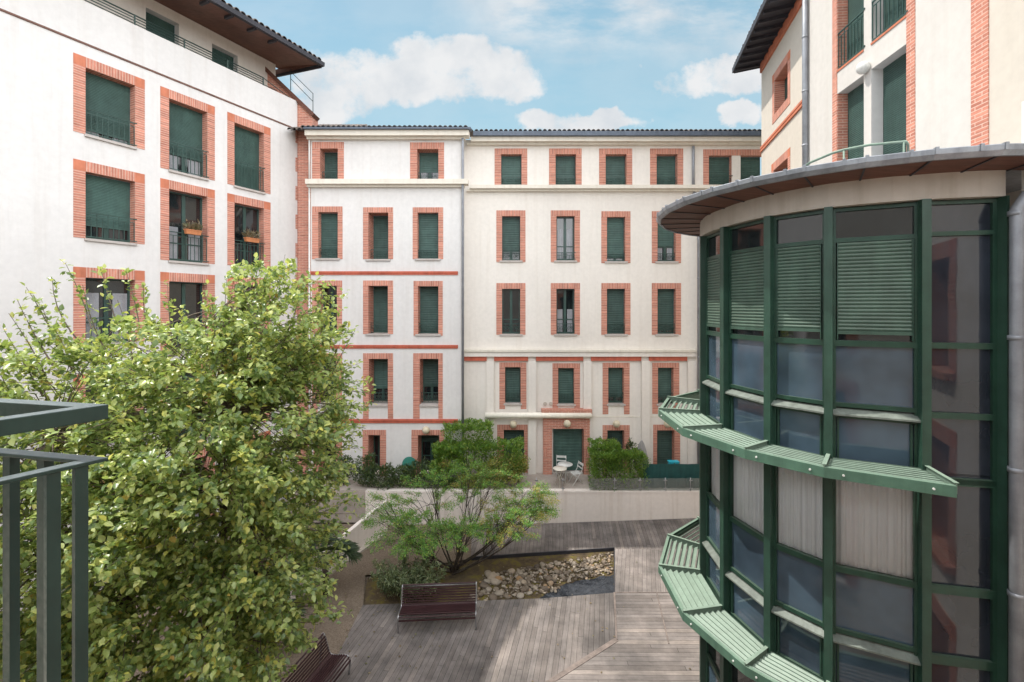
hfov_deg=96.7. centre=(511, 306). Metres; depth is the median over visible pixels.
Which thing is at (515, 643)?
deck
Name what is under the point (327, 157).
window
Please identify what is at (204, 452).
window
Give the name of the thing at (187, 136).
window
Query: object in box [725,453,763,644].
window
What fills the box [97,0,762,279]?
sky
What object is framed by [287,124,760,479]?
apartment building
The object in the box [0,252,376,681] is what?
leafy tree
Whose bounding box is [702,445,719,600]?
window
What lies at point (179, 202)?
window
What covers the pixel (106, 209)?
window
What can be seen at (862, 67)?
wall lamp
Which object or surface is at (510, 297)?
window
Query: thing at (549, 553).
bed edging
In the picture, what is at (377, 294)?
window
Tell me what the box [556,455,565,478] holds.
bistro chair
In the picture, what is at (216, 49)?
window
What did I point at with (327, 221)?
window
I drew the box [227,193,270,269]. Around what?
window
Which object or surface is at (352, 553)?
fan palm
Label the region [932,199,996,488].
window
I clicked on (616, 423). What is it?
wall lamp
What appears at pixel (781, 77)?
window
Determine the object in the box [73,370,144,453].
window
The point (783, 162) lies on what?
window
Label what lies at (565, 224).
window
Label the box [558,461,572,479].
bistro table
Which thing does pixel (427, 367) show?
window
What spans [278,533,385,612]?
kerb
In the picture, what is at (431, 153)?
window
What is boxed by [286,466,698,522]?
terrace
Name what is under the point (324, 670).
park bench
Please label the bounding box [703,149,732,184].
window
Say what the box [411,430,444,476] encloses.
window
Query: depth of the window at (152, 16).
16.51 m
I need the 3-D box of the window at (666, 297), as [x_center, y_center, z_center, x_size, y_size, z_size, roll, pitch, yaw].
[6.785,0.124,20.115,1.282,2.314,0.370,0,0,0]
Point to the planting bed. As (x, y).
(475, 573)
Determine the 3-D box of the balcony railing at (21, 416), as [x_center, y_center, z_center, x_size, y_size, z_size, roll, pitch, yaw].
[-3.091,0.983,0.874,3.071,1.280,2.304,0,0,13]
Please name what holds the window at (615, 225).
in the apartment building at (479, 274)
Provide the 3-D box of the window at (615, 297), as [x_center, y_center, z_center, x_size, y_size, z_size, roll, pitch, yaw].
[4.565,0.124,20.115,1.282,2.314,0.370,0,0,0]
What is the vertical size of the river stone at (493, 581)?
0.168 m
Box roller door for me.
[552,429,581,471]
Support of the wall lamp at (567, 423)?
attached to the apartment building at (479, 274)
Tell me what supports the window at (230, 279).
in the apartment building at (165, 113)
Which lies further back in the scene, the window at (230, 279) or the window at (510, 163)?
the window at (510, 163)
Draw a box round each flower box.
[182,219,203,235]
[242,229,259,242]
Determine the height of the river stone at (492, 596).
0.132 m
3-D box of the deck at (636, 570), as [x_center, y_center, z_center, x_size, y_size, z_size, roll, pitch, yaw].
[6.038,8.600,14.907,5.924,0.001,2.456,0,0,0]
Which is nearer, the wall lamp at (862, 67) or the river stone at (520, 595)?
the wall lamp at (862, 67)
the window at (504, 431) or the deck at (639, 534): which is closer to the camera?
the deck at (639, 534)
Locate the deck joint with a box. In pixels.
[545,592,669,681]
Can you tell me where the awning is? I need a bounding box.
[485,412,591,417]
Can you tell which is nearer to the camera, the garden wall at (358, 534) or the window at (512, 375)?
the garden wall at (358, 534)
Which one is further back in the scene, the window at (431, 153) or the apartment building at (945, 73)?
the window at (431, 153)
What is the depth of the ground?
14.40 m
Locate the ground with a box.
[0,449,462,681]
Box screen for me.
[643,463,698,487]
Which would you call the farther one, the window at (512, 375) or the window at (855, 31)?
the window at (512, 375)
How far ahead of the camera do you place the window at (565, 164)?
20.04 m
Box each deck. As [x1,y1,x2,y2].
[325,593,614,681]
[471,518,698,555]
[556,593,698,681]
[615,549,698,591]
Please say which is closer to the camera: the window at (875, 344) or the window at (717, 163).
the window at (875, 344)
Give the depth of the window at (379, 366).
19.30 m
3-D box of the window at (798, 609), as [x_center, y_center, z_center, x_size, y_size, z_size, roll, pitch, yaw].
[4.418,3.935,7.021,0.579,3.330,0.689,0,0,0]
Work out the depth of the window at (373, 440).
19.18 m
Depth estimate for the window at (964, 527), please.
6.15 m
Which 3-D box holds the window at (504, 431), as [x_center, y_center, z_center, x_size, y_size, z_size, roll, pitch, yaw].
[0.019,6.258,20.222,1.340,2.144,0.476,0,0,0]
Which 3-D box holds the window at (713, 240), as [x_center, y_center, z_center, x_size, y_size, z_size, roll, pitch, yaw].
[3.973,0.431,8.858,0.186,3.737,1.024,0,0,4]
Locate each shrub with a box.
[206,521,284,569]
[334,451,357,484]
[351,451,460,491]
[369,548,451,602]
[455,452,530,490]
[625,437,638,472]
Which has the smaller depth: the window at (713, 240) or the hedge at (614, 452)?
the window at (713, 240)
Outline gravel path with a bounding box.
[107,524,470,681]
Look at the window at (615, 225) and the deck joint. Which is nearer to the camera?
the deck joint
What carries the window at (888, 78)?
in the apartment building at (945, 73)
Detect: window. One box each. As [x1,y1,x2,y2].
[73,52,144,149]
[73,158,144,245]
[73,267,144,345]
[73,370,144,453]
[146,7,178,44]
[160,86,214,180]
[160,178,214,265]
[160,272,214,352]
[161,362,212,445]
[172,448,214,537]
[212,43,237,72]
[227,112,270,194]
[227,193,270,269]
[227,277,270,346]
[227,431,270,500]
[312,142,343,178]
[312,206,342,259]
[312,280,341,334]
[312,353,341,413]
[313,431,341,472]
[363,207,392,260]
[363,280,392,334]
[363,353,392,418]
[363,430,385,476]
[410,142,443,178]
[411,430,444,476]
[413,207,442,259]
[413,353,442,418]
[414,281,442,335]
[495,148,526,184]
[496,210,525,261]
[496,283,525,335]
[497,425,527,472]
[499,362,525,408]
[549,148,581,184]
[551,210,579,261]
[551,283,579,335]
[552,363,579,407]
[599,148,631,184]
[601,211,630,262]
[601,283,630,335]
[603,363,629,413]
[603,425,629,471]
[650,148,682,184]
[652,211,680,262]
[652,283,680,335]
[652,363,678,413]
[653,425,679,463]
[656,140,1023,681]
[702,231,719,423]
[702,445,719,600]
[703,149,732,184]
[706,580,719,681]
[725,219,763,440]
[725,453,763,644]
[729,662,755,681]
[732,149,760,179]
[771,148,789,172]
[771,210,823,455]
[771,465,823,679]
[772,50,789,124]
[833,202,920,467]
[833,479,920,681]
[837,0,864,71]
[838,75,863,158]
[870,0,907,44]
[871,44,905,155]
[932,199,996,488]
[932,473,996,681]
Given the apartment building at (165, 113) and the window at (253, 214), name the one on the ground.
the apartment building at (165, 113)
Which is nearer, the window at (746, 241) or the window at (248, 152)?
the window at (746, 241)
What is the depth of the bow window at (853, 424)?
6.53 m
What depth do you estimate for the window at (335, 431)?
19.18 m
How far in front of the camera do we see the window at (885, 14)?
10.78 m
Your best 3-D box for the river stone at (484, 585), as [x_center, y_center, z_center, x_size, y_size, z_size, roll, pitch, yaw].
[-0.852,8.593,14.012,0.304,0.135,0.292,10,-10,28]
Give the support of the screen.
on the terrace
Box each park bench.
[281,632,350,681]
[397,581,476,633]
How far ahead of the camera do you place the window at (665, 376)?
19.99 m
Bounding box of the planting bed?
[363,551,613,604]
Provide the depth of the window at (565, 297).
20.10 m
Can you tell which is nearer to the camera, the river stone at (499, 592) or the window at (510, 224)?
the river stone at (499, 592)
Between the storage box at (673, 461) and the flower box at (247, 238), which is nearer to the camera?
the flower box at (247, 238)
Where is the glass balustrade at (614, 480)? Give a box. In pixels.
[535,478,692,490]
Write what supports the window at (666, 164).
in the apartment building at (479, 274)
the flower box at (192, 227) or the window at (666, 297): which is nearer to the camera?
the flower box at (192, 227)
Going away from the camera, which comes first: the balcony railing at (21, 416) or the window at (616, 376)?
the balcony railing at (21, 416)
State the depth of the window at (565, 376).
20.00 m
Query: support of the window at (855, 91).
in the apartment building at (945, 73)
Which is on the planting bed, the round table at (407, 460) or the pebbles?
the pebbles
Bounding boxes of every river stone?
[480,582,488,588]
[484,570,490,576]
[487,572,496,578]
[489,593,496,599]
[490,578,497,585]
[494,590,503,595]
[508,568,514,573]
[516,592,523,598]
[520,586,527,591]
[541,586,548,591]
[545,575,552,580]
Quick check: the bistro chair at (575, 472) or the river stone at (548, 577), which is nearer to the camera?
the river stone at (548, 577)
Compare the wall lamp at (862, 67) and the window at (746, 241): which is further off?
the wall lamp at (862, 67)
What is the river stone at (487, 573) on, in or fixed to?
on the planting bed
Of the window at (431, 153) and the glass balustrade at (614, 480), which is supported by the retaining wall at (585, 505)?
the glass balustrade at (614, 480)
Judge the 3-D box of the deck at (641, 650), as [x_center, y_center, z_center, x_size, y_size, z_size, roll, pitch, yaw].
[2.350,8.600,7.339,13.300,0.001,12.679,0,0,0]
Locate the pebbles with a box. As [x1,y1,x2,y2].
[477,552,613,599]
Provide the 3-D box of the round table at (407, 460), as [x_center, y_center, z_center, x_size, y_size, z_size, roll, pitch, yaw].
[-4.223,6.741,18.757,0.577,1.139,0.154,0,0,0]
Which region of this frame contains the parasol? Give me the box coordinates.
[633,440,647,479]
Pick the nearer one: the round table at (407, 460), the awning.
the round table at (407, 460)
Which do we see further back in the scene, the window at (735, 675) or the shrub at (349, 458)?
the shrub at (349, 458)
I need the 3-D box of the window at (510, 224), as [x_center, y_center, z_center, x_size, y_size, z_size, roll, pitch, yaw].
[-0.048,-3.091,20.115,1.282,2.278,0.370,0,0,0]
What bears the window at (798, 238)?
in the bow window at (853, 424)
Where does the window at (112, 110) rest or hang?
in the apartment building at (165, 113)
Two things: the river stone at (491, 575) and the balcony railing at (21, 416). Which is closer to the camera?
the balcony railing at (21, 416)
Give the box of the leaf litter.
[282,542,690,681]
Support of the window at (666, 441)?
in the apartment building at (479, 274)
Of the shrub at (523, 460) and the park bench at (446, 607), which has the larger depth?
the shrub at (523, 460)
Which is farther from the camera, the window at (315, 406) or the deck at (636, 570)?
the window at (315, 406)
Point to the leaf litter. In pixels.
(433, 632)
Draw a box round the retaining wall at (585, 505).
[365,489,698,523]
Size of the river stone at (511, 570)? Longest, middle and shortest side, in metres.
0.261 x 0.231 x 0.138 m
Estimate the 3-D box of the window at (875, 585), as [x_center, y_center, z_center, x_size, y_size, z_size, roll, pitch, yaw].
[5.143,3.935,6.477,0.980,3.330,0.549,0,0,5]
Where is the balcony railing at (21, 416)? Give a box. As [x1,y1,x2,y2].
[0,398,107,681]
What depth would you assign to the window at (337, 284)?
19.18 m
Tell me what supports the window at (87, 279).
in the apartment building at (165, 113)
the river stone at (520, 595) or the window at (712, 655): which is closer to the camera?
the window at (712, 655)
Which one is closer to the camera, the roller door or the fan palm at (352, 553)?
the fan palm at (352, 553)
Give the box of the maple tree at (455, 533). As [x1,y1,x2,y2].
[352,454,560,575]
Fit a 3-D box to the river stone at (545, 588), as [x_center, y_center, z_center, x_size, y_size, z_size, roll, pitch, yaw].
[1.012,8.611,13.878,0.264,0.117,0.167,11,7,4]
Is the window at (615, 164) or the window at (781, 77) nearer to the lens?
the window at (781, 77)
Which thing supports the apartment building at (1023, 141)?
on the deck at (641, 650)
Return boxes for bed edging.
[472,547,614,591]
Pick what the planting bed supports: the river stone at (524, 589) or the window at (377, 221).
the river stone at (524, 589)
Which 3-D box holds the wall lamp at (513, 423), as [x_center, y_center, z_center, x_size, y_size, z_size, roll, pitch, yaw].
[0.057,5.110,19.799,0.320,0.320,0.398,0,0,0]
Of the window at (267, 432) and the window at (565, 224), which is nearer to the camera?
the window at (267, 432)
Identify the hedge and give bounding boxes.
[427,418,525,489]
[586,436,650,491]
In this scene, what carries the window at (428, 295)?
in the apartment building at (479, 274)
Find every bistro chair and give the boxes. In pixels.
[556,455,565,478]
[568,460,582,484]
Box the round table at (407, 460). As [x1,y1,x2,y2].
[402,457,415,471]
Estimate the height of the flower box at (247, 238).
0.536 m
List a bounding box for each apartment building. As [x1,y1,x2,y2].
[0,0,324,610]
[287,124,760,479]
[732,0,1023,206]
[1022,101,1023,190]
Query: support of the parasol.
on the terrace
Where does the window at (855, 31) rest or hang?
in the apartment building at (945, 73)
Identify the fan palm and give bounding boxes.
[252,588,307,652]
[302,529,363,595]
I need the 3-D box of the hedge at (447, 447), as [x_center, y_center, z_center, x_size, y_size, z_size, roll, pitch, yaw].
[-1.399,6.002,18.833,4.001,2.710,1.659,0,0,0]
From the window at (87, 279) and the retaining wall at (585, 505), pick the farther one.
the retaining wall at (585, 505)
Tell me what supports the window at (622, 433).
in the apartment building at (479, 274)
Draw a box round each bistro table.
[553,466,566,484]
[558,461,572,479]
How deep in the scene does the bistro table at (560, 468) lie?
18.50 m
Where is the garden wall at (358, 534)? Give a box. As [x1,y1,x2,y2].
[251,500,387,615]
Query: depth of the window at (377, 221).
19.50 m
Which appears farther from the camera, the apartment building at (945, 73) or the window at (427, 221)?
the window at (427, 221)
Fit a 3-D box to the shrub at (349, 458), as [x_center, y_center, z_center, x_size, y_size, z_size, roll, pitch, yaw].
[-6.932,6.579,18.578,1.092,1.511,0.936,0,0,0]
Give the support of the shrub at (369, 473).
on the terrace
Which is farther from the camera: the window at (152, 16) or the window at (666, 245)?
the window at (666, 245)
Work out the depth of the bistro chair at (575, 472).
18.79 m
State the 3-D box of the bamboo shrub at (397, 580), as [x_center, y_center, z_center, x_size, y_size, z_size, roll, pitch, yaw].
[-3.042,8.034,13.526,2.502,1.138,1.800,0,0,0]
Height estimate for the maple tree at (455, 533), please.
3.572 m
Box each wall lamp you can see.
[422,426,429,433]
[510,420,516,427]
[564,420,570,427]
[613,420,619,427]
[856,61,870,74]
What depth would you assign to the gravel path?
13.72 m
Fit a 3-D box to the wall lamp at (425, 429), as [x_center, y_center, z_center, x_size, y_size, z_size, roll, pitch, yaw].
[-3.583,5.144,18.979,0.320,0.320,0.398,0,0,0]
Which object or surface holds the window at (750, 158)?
in the apartment building at (479, 274)
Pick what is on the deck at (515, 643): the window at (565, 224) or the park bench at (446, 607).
the park bench at (446, 607)
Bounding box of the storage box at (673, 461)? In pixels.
[667,460,679,463]

